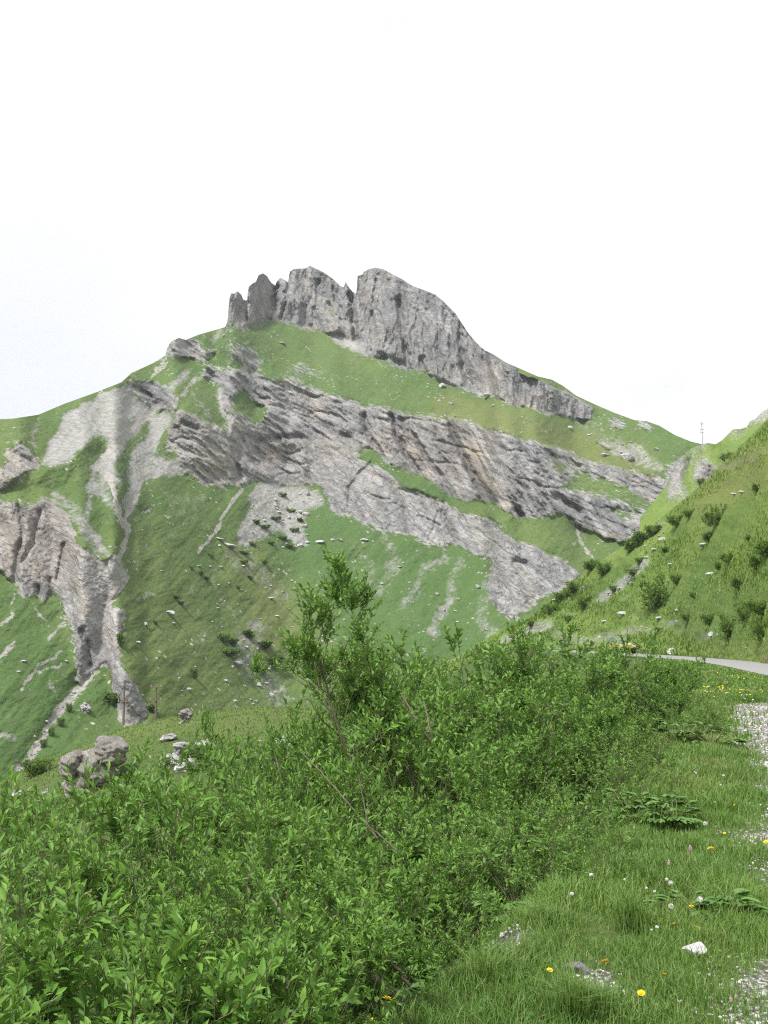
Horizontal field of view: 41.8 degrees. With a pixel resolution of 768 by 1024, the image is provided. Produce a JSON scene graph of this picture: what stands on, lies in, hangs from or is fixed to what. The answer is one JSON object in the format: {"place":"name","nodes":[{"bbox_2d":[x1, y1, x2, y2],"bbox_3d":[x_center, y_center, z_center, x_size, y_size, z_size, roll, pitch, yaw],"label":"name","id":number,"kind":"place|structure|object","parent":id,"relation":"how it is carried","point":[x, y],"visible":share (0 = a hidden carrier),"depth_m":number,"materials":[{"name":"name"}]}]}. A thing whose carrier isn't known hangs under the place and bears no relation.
{"place":"outdoors","nodes":[
{"label":"outdoors","id":0,"kind":"place"},
{"bbox_2d":[0,266,701,777],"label":"mountain","id":1,"kind":"structure","parent":0,"point":[182,454],"depth_m":380.89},
{"bbox_2d":[118,680,129,724],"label":"power pole","id":2,"kind":"object","parent":1,"relation":"on","point":[123,715],"visible":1,"depth_m":216.18,"materials":[{"name":"grey wood"}]},
{"bbox_2d":[222,646,240,656],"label":"slope shrub","id":3,"kind":"object","parent":1,"relation":"on","point":[232,651],"visible":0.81,"depth_m":288.88,"materials":[{"name":"green plant"}]},
{"bbox_2d":[0,648,767,1023],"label":"ground","id":4,"kind":"structure","parent":0,"point":[602,936],"depth_m":24.01,"materials":[{"name":"plant"}]},
{"bbox_2d":[17,752,54,777],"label":"knoll shrub","id":5,"kind":"object","parent":4,"relation":"on","point":[35,768],"visible":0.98,"depth_m":77.80,"materials":[{"name":"green plant"}]},
{"bbox_2d":[58,736,128,798],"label":"rock outcrop","id":6,"kind":"object","parent":4,"relation":"on","point":[107,748],"visible":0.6,"depth_m":62.07,"materials":[{"name":"stone"}]},
{"bbox_2d":[3,774,206,932],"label":"willow bush","id":7,"kind":"object","parent":4,"relation":"on","point":[72,792],"visible":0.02,"depth_m":10.04,"materials":[{"name":"green plant"}]},
{"bbox_2d":[0,760,228,1018],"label":"willow bush","id":8,"kind":"object","parent":4,"relation":"on","point":[11,811],"visible":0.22,"depth_m":7.48,"materials":[{"name":"green plant"}]},
{"bbox_2d":[0,901,267,1023],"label":"willow bush","id":9,"kind":"object","parent":4,"relation":"on","point":[19,1016],"visible":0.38,"depth_m":3.24,"materials":[{"name":"green plant"}]},
{"bbox_2d":[1,756,295,911],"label":"willow bush","id":10,"kind":"object","parent":4,"relation":"on","point":[98,806],"visible":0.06,"depth_m":9.90,"materials":[{"name":"green plant"}]},
{"bbox_2d":[0,866,307,1023],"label":"willow bush","id":11,"kind":"object","parent":4,"relation":"on","point":[176,948],"visible":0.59,"depth_m":3.33,"materials":[{"name":"green plant"}]},
{"bbox_2d":[0,828,339,1023],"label":"willow bush","id":12,"kind":"object","parent":4,"relation":"on","point":[265,885],"visible":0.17,"depth_m":4.86,"materials":[{"name":"green plant"}]},
{"bbox_2d":[0,838,361,1023],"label":"willow bush","id":13,"kind":"object","parent":4,"relation":"on","point":[189,1001],"visible":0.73,"depth_m":3.36,"materials":[{"name":"green plant"}]},
{"bbox_2d":[172,742,189,757],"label":"pale rock","id":14,"kind":"object","parent":4,"relation":"on","point":[177,746],"visible":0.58,"depth_m":64.41,"materials":[{"name":"stone"}]},
{"bbox_2d":[0,791,362,1023],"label":"willow bush","id":15,"kind":"object","parent":4,"relation":"on","point":[57,859],"visible":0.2,"depth_m":5.44,"materials":[{"name":"green plant"}]},
{"bbox_2d":[0,757,368,945],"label":"willow bush","id":16,"kind":"object","parent":4,"relation":"on","point":[42,813],"visible":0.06,"depth_m":8.97,"materials":[{"name":"green plant"}]},
{"bbox_2d":[178,708,192,724],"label":"pale rock","id":17,"kind":"object","parent":4,"relation":"on","point":[186,714],"visible":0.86,"depth_m":82.39,"materials":[{"name":"stone"}]},
{"bbox_2d":[174,758,196,772],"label":"pale rock","id":18,"kind":"object","parent":4,"relation":"on","point":[176,768],"visible":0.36,"depth_m":60.49,"materials":[{"name":"stone"}]},
{"bbox_2d":[1,750,401,1015],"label":"willow bush","id":19,"kind":"object","parent":4,"relation":"on","point":[185,792],"visible":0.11,"depth_m":7.13,"materials":[{"name":"green plant"}]},
{"bbox_2d":[0,832,416,1023],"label":"willow bush","id":20,"kind":"object","parent":4,"relation":"on","point":[46,889],"visible":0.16,"depth_m":4.67,"materials":[{"name":"green plant"}]},
{"bbox_2d":[54,892,365,1023],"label":"willow bush","id":21,"kind":"object","parent":4,"relation":"on","point":[305,913],"visible":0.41,"depth_m":3.54,"materials":[{"name":"green plant"}]},
{"bbox_2d":[0,736,475,1023],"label":"willow bush","id":22,"kind":"object","parent":4,"relation":"on","point":[13,834],"visible":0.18,"depth_m":7.01,"materials":[{"name":"green plant"}]},
{"bbox_2d":[358,774,396,851],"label":"bare branch","id":23,"kind":"object","parent":22,"relation":"attached to","point":[385,840],"visible":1,"depth_m":6.79,"materials":[{"name":"brown plant"}]},
{"bbox_2d":[40,721,439,995],"bbox_3d":[-1.490,4.171,10.336,4.883,3.733,5.021,-3,-8,21],"label":"willow bush","id":24,"kind":"object","parent":4,"relation":"on","point":[417,852],"visible":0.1,"depth_m":10.76,"materials":[{"name":"green plant"}]},
{"bbox_2d":[162,718,322,893],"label":"willow bush","id":25,"kind":"object","parent":4,"relation":"on","point":[256,768],"visible":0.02,"depth_m":12.49,"materials":[{"name":"green plant"}]},
{"bbox_2d":[185,704,341,826],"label":"willow bush","id":26,"kind":"object","parent":4,"relation":"on","point":[207,728],"visible":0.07,"depth_m":13.87,"materials":[{"name":"green plant"}]},
{"bbox_2d":[128,709,399,922],"bbox_3d":[-1.597,4.147,11.100,3.190,3.723,2.990,3,-8,-24],"label":"willow bush","id":27,"kind":"object","parent":4,"relation":"on","point":[292,741],"visible":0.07,"depth_m":11.48,"materials":[{"name":"green plant"}]},
{"bbox_2d":[110,782,438,961],"bbox_3d":[-0.680,2.997,6.916,1.974,2.458,2.106,-6,-9,38],"label":"willow bush","id":28,"kind":"object","parent":4,"relation":"on","point":[158,795],"visible":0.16,"depth_m":6.55,"materials":[{"name":"green plant"}]},
{"bbox_2d":[151,836,401,1023],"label":"willow bush","id":29,"kind":"object","parent":4,"relation":"on","point":[213,909],"visible":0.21,"depth_m":4.67,"materials":[{"name":"green plant"}]},
{"bbox_2d":[156,892,404,1023],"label":"willow bush","id":30,"kind":"object","parent":4,"relation":"on","point":[376,947],"visible":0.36,"depth_m":3.77,"materials":[{"name":"green plant"}]},
{"bbox_2d":[189,727,421,899],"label":"willow bush","id":31,"kind":"object","parent":4,"relation":"on","point":[234,835],"visible":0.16,"depth_m":9.81,"materials":[{"name":"green plant"}]},
{"bbox_2d":[254,883,402,1004],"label":"bare branch","id":32,"kind":"object","parent":4,"relation":"on","point":[386,987],"visible":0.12,"depth_m":4.62,"materials":[{"name":"brown plant"}]},
{"bbox_2d":[253,848,438,1023],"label":"willow bush","id":33,"kind":"object","parent":4,"relation":"on","point":[328,893],"visible":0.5,"depth_m":4.38,"materials":[{"name":"green plant"}]},
{"bbox_2d":[358,915,410,986],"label":"bare branch","id":34,"kind":"object","parent":33,"relation":"attached to","point":[403,979],"visible":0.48,"depth_m":4.25,"materials":[{"name":"brown plant"}]},
{"bbox_2d":[167,699,535,947],"bbox_3d":[-0.155,3.434,10.370,3.868,2.957,3.977,-5,-9,32],"label":"willow bush","id":35,"kind":"object","parent":4,"relation":"on","point":[385,800],"visible":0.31,"depth_m":9.86,"materials":[{"name":"green plant"}]},
{"bbox_2d":[211,765,518,1014],"bbox_3d":[-0.033,2.886,7.084,2.360,1.996,1.888,1,-7,-11],"label":"willow bush","id":36,"kind":"object","parent":4,"relation":"on","point":[313,824],"visible":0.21,"depth_m":7.19,"materials":[{"name":"green plant"}]},
{"bbox_2d":[269,545,468,931],"bbox_3d":[-0.180,2.732,12.209,2.439,4.689,2.632,0,-7,0],"label":"willow bush","id":37,"kind":"object","parent":4,"relation":"on","point":[354,694],"visible":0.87,"depth_m":11.99,"materials":[{"name":"green plant"}]},
{"bbox_2d":[390,678,447,768],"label":"bare branch","id":38,"kind":"object","parent":37,"relation":"attached to","point":[415,718],"visible":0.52,"depth_m":11.65,"materials":[{"name":"brown plant"}]},
{"bbox_2d":[248,642,506,855],"bbox_3d":[-0.112,4.496,16.988,4.415,4.598,4.794,0,-7,-1],"label":"willow bush","id":39,"kind":"object","parent":4,"relation":"on","point":[255,664],"visible":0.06,"depth_m":16.36,"materials":[{"name":"green plant"}]},
{"bbox_2d":[287,661,477,864],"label":"willow bush","id":40,"kind":"object","parent":4,"relation":"on","point":[409,692],"visible":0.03,"depth_m":15.28,"materials":[{"name":"green plant"}]},
{"bbox_2d":[344,965,436,1022],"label":"leafy herb","id":41,"kind":"object","parent":4,"relation":"on","point":[414,986],"visible":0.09,"depth_m":5.21,"materials":[{"name":"green plant"}]},
{"bbox_2d":[266,857,516,1022],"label":"willow bush","id":42,"kind":"object","parent":4,"relation":"on","point":[453,955],"visible":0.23,"depth_m":5.37,"materials":[{"name":"green plant"}]},
{"bbox_2d":[296,798,554,986],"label":"willow bush","id":43,"kind":"object","parent":4,"relation":"on","point":[443,860],"visible":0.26,"depth_m":7.03,"materials":[{"name":"green plant"}]},
{"bbox_2d":[301,752,377,838],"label":"bare branch","id":44,"kind":"object","parent":43,"relation":"attached to","point":[373,833],"visible":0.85,"depth_m":7.83,"materials":[{"name":"brown plant"}]},
{"bbox_2d":[360,723,551,944],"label":"willow bush","id":45,"kind":"object","parent":4,"relation":"on","point":[478,771],"visible":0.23,"depth_m":9.74,"materials":[{"name":"green plant"}]},
{"bbox_2d":[335,625,596,838],"bbox_3d":[1.513,4.168,16.636,3.976,4.582,4.075,7,-10,-43],"label":"willow bush","id":46,"kind":"object","parent":4,"relation":"on","point":[491,688],"visible":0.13,"depth_m":16.57,"materials":[{"name":"green plant"}]},
{"bbox_2d":[342,616,591,808],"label":"willow bush","id":47,"kind":"object","parent":4,"relation":"on","point":[501,665],"visible":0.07,"depth_m":19.90,"materials":[{"name":"green plant"}]},
{"bbox_2d":[441,935,521,991],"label":"grass tuft","id":48,"kind":"object","parent":4,"relation":"on","point":[485,965],"visible":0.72,"depth_m":4.69,"materials":[{"name":"plant"}]},
{"bbox_2d":[381,676,598,855],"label":"willow bush","id":49,"kind":"object","parent":4,"relation":"on","point":[551,761],"visible":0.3,"depth_m":13.89,"materials":[{"name":"green plant"}]},
{"bbox_2d":[448,817,538,930],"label":"willow bush","id":50,"kind":"object","parent":4,"relation":"on","point":[491,881],"visible":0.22,"depth_m":7.44,"materials":[{"name":"green plant"}]},
{"bbox_2d":[469,889,526,923],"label":"leafy herb","id":51,"kind":"object","parent":4,"relation":"on","point":[478,904],"visible":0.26,"depth_m":6.34,"materials":[{"name":"green plant"}]},
{"bbox_2d":[399,789,653,914],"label":"willow bush","id":52,"kind":"object","parent":4,"relation":"on","point":[565,814],"visible":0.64,"depth_m":6.86,"materials":[{"name":"green plant"}]},
{"bbox_2d":[454,755,617,895],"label":"willow bush","id":53,"kind":"object","parent":4,"relation":"on","point":[477,797],"visible":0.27,"depth_m":9.44,"materials":[{"name":"green plant"}]},
{"bbox_2d":[506,893,596,935],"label":"grass tuft","id":54,"kind":"object","parent":4,"relation":"on","point":[547,911],"visible":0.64,"depth_m":5.54,"materials":[{"name":"plant"}]},
{"bbox_2d":[498,793,619,884],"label":"willow bush","id":55,"kind":"object","parent":4,"relation":"on","point":[537,853],"visible":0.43,"depth_m":8.48,"materials":[{"name":"green plant"}]},
{"bbox_2d":[506,947,616,1023],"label":"grass tuft","id":56,"kind":"object","parent":4,"relation":"on","point":[577,1001],"visible":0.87,"depth_m":4.21,"materials":[{"name":"plant"}]},
{"bbox_2d":[483,615,659,799],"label":"willow bush","id":57,"kind":"object","parent":4,"relation":"on","point":[603,672],"visible":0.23,"depth_m":20.87,"materials":[{"name":"green plant"}]},
{"bbox_2d":[376,658,767,1023],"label":"verge grass","id":58,"kind":"structure","parent":4,"relation":"on","point":[716,801],"depth_m":5.71,"materials":[{"name":"plant"}]},
{"bbox_2d":[565,961,589,973],"bbox_3d":[0.929,2.192,4.828,0.124,0.057,0.085,-1,-7,7],"label":"verge stone","id":59,"kind":"object","parent":4,"relation":"on","point":[579,964],"visible":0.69,"depth_m":4.80,"materials":[{"name":"stone"}]},
{"bbox_2d":[504,670,657,821],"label":"willow bush","id":60,"kind":"object","parent":4,"relation":"on","point":[577,722],"visible":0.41,"depth_m":15.30,"materials":[{"name":"green plant"}]},
{"bbox_2d":[521,627,666,745],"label":"willow bush","id":61,"kind":"object","parent":4,"relation":"on","point":[604,655],"visible":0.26,"depth_m":24.02,"materials":[{"name":"green plant"}]},
{"bbox_2d":[547,968,644,1023],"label":"grass tuft","id":62,"kind":"object","parent":4,"relation":"on","point":[602,999],"visible":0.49,"depth_m":4.25,"materials":[{"name":"plant"}]},
{"bbox_2d":[505,752,689,842],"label":"willow bush","id":63,"kind":"object","parent":4,"relation":"on","point":[628,788],"visible":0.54,"depth_m":9.39,"materials":[{"name":"green plant"}]},
{"bbox_2d":[577,818,648,851],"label":"grass tuft","id":64,"kind":"object","parent":4,"relation":"on","point":[614,837],"visible":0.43,"depth_m":7.74,"materials":[{"name":"plant"}]},
{"bbox_2d":[567,688,659,780],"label":"willow bush","id":65,"kind":"object","parent":4,"relation":"on","point":[625,722],"visible":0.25,"depth_m":17.13,"materials":[{"name":"green plant"}]},
{"bbox_2d":[604,637,635,653],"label":"parked car","id":66,"kind":"object","parent":4,"relation":"on","point":[633,648],"visible":0.45,"depth_m":90.33,"materials":[{"name":"yellow paint"}]},
{"bbox_2d":[483,701,767,1023],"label":"loose gravel","id":67,"kind":"structure","parent":4,"relation":"on","point":[762,869],"depth_m":7.03,"materials":[{"name":"stone"}]},
{"bbox_2d":[592,788,667,821],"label":"leafy herb","id":68,"kind":"object","parent":4,"relation":"on","point":[624,798],"visible":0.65,"depth_m":8.84,"materials":[{"name":"green plant"}]},
{"bbox_2d":[561,718,707,796],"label":"willow bush","id":69,"kind":"object","parent":4,"relation":"on","point":[644,772],"visible":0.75,"depth_m":10.72,"materials":[{"name":"green plant"}]},
{"bbox_2d":[600,873,668,934],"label":"grass tuft","id":70,"kind":"object","parent":4,"relation":"on","point":[629,916],"visible":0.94,"depth_m":5.46,"materials":[{"name":"plant"}]},
{"bbox_2d":[620,806,666,833],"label":"grass tuft","id":71,"kind":"object","parent":4,"relation":"on","point":[657,824],"visible":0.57,"depth_m":8.52,"materials":[{"name":"plant"}]},
{"bbox_2d":[608,638,696,747],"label":"willow bush","id":72,"kind":"object","parent":4,"relation":"on","point":[663,668],"visible":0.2,"depth_m":26.05,"materials":[{"name":"green plant"}]},
{"bbox_2d":[623,791,703,824],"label":"leafy herb","id":73,"kind":"object","parent":4,"relation":"on","point":[685,820],"visible":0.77,"depth_m":8.61,"materials":[{"name":"green plant"}]},
{"bbox_2d":[632,795,701,824],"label":"leafy herb","id":74,"kind":"object","parent":4,"relation":"on","point":[689,810],"visible":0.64,"depth_m":8.79,"materials":[{"name":"green plant"}]},
{"bbox_2d":[638,678,695,725],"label":"willow bush","id":75,"kind":"object","parent":4,"relation":"on","point":[653,694],"visible":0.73,"depth_m":21.55,"materials":[{"name":"green plant"}]},
{"bbox_2d":[630,653,705,723],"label":"willow bush","id":76,"kind":"object","parent":4,"relation":"on","point":[673,677],"visible":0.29,"depth_m":26.15,"materials":[{"name":"green plant"}]},
{"bbox_2d":[645,718,704,743],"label":"leafy herb","id":77,"kind":"object","parent":4,"relation":"on","point":[659,721],"visible":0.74,"depth_m":15.51,"materials":[{"name":"green plant"}]},
{"bbox_2d":[641,890,726,920],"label":"leafy herb","id":78,"kind":"object","parent":4,"relation":"on","point":[660,897],"visible":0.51,"depth_m":5.84,"materials":[{"name":"green plant"}]},
{"bbox_2d":[637,690,742,732],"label":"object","id":79,"kind":"object","parent":4,"relation":"on","point":[714,714],"visible":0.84,"depth_m":16.68,"materials":[{"name":"green plant"}]},
{"bbox_2d":[682,942,706,956],"bbox_3d":[1.562,2.208,5.070,0.122,0.078,0.085,-1,-7,7],"label":"white stone","id":80,"kind":"object","parent":4,"relation":"on","point":[695,949],"visible":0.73,"depth_m":5.05,"materials":[{"name":"stone"}]},
{"bbox_2d":[683,923,726,945],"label":"grass tuft","id":81,"kind":"object","parent":4,"relation":"on","point":[703,934],"visible":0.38,"depth_m":5.30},
{"bbox_2d":[675,724,751,744],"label":"leafy herb","id":82,"kind":"object","parent":4,"relation":"on","point":[736,740],"visible":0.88,"depth_m":15.03,"materials":[{"name":"green plant"}]},
{"bbox_2d":[689,888,767,919],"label":"leafy herb","id":83,"kind":"object","parent":4,"relation":"on","point":[743,892],"visible":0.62,"depth_m":5.71,"materials":[{"name":"green plant"}]},
{"bbox_2d":[0,0,767,443],"label":"sky","id":84,"kind":"structure","parent":0,"point":[583,184],"materials":[{"name":"white"}]},
{"bbox_2d":[416,419,767,694],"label":"hillside","id":85,"kind":"structure","parent":0,"point":[547,622],"depth_m":126.17,"materials":[{"name":"plant"}]},
{"bbox_2d":[551,590,570,600],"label":"hillside shrub","id":86,"kind":"object","parent":85,"relation":"on","point":[559,595],"visible":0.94,"depth_m":182.99,"materials":[{"name":"green plant"}]},
{"bbox_2d":[573,593,591,608],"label":"hillside shrub","id":87,"kind":"object","parent":85,"relation":"on","point":[580,601],"visible":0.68,"depth_m":169.32,"materials":[{"name":"green plant"}]},
{"bbox_2d":[580,558,598,570],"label":"hillside shrub","id":88,"kind":"object","parent":85,"relation":"on","point":[588,564],"visible":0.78,"depth_m":175.78,"materials":[{"name":"green plant"}]},
{"bbox_2d":[593,559,614,575],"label":"hillside shrub","id":89,"kind":"object","parent":85,"relation":"on","point":[602,569],"visible":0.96,"depth_m":166.91,"materials":[{"name":"green plant"}]},
{"bbox_2d":[626,529,652,545],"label":"hillside shrub","id":90,"kind":"object","parent":85,"relation":"on","point":[639,537],"visible":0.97,"depth_m":158.89,"materials":[{"name":"green plant"}]},
{"bbox_2d":[626,571,670,612],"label":"hillside shrub","id":91,"kind":"object","parent":85,"relation":"on","point":[655,595],"visible":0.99,"depth_m":133.21,"materials":[{"name":"green plant"}]},
{"bbox_2d":[642,522,663,535],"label":"hillside shrub","id":92,"kind":"object","parent":85,"relation":"on","point":[651,529],"visible":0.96,"depth_m":157.91,"materials":[{"name":"green plant"}]},
{"bbox_2d":[664,511,683,526],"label":"hillside shrub","id":93,"kind":"object","parent":85,"relation":"on","point":[674,520],"visible":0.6,"depth_m":148.60,"materials":[{"name":"green plant"}]},
{"bbox_2d":[698,612,714,624],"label":"hillside shrub","id":94,"kind":"object","parent":85,"relation":"on","point":[706,618],"visible":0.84,"depth_m":99.56,"materials":[{"name":"green plant"}]},
{"bbox_2d":[697,502,726,528],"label":"hillside shrub","id":95,"kind":"object","parent":85,"relation":"on","point":[711,517],"visible":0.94,"depth_m":117.70,"materials":[{"name":"green plant"}]},
{"bbox_2d":[715,550,734,562],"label":"hillside shrub","id":96,"kind":"object","parent":85,"relation":"on","point":[723,557],"visible":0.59,"depth_m":100.76,"materials":[{"name":"green plant"}]},
{"bbox_2d":[713,610,736,641],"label":"hillside shrub","id":97,"kind":"object","parent":85,"relation":"on","point":[726,629],"visible":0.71,"depth_m":86.24,"materials":[{"name":"green plant"}]},
{"bbox_2d":[728,574,742,589],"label":"hillside shrub","id":98,"kind":"object","parent":85,"relation":"on","point":[735,582],"visible":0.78,"depth_m":89.86,"materials":[{"name":"green plant"}]},
{"bbox_2d":[731,600,752,626],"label":"hillside shrub","id":99,"kind":"object","parent":85,"relation":"on","point":[744,617],"visible":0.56,"depth_m":80.47,"materials":[{"name":"green plant"}]},
{"bbox_2d":[740,597,766,616],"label":"hillside shrub","id":100,"kind":"object","parent":85,"relation":"on","point":[758,607],"visible":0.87,"depth_m":73.06,"materials":[{"name":"green plant"}]},
{"bbox_2d":[747,552,760,570],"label":"hillside shrub","id":101,"kind":"object","parent":85,"relation":"on","point":[754,560],"visible":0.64,"depth_m":83.00,"materials":[{"name":"green plant"}]},
{"bbox_2d":[744,537,767,557],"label":"hillside shrub","id":102,"kind":"object","parent":85,"relation":"on","point":[760,549],"visible":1,"depth_m":80.86,"materials":[{"name":"green plant"}]},
{"bbox_2d":[746,614,767,643],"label":"hillside shrub","id":103,"kind":"object","parent":85,"relation":"on","point":[758,630],"visible":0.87,"depth_m":69.59,"materials":[{"name":"green plant"}]},
{"bbox_2d":[553,650,767,674],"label":"road","id":104,"kind":"structure","parent":0,"point":[757,667],"depth_m":67.84,"materials":[{"name":"asphalt"}]},
{"bbox_2d":[640,409,767,531],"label":"rocky brow","id":105,"kind":"object","parent":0,"point":[695,463],"visible":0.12,"depth_m":268.68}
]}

